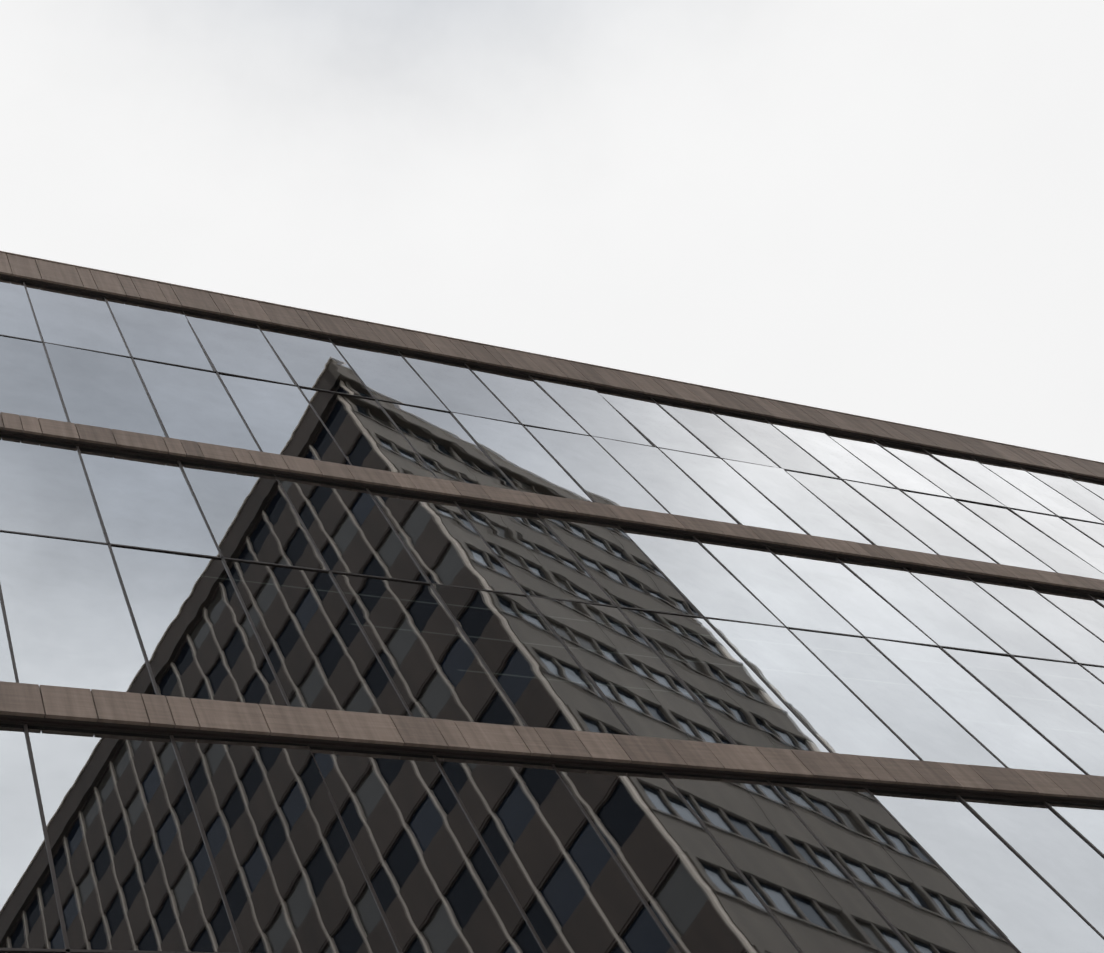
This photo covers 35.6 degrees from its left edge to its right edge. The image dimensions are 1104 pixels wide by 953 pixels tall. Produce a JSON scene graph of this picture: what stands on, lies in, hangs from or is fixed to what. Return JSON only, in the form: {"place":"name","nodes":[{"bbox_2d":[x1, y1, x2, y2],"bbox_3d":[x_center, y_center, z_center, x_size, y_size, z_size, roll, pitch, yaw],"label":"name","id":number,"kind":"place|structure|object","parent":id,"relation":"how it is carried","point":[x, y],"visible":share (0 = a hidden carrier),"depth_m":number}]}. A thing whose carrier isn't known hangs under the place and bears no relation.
{"place":"outdoors","nodes":[
{"label":"outdoors","id":0,"kind":"place"},
{"bbox_2d":[0,276,1103,952],"bbox_3d":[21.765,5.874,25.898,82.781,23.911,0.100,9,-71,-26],"label":"curtain wall mullions","id":1,"kind":"object","parent":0,"point":[372,748],"visible":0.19,"depth_m":17.75},
{"bbox_2d":[0,278,1103,952],"bbox_3d":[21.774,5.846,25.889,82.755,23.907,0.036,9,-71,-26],"label":"curtain wall glass panes","id":2,"kind":"object","parent":1,"relation":"in","point":[132,864],"visible":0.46,"depth_m":16.91},
{"bbox_2d":[0,0,1103,462],"label":"sky","id":3,"kind":"structure","parent":0,"point":[886,210]},
{"label":"ground","id":4,"kind":"structure","parent":0,"visible":0},
{"bbox_3d":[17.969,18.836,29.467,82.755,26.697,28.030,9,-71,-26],"label":"glass building","id":5,"kind":"structure","parent":4,"relation":"on"},
{"bbox_2d":[0,251,1103,799],"bbox_3d":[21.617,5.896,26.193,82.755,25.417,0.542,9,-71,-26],"label":"stone bands","id":6,"kind":"object","parent":5,"relation":"attached to","point":[48,701],"visible":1,"depth_m":19.44},
{"bbox_2d":[0,274,1103,802],"bbox_3d":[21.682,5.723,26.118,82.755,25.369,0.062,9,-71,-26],"label":"ledge undersides","id":7,"kind":"object","parent":6,"relation":"attached to","point":[44,718],"depth_m":19.50}
]}

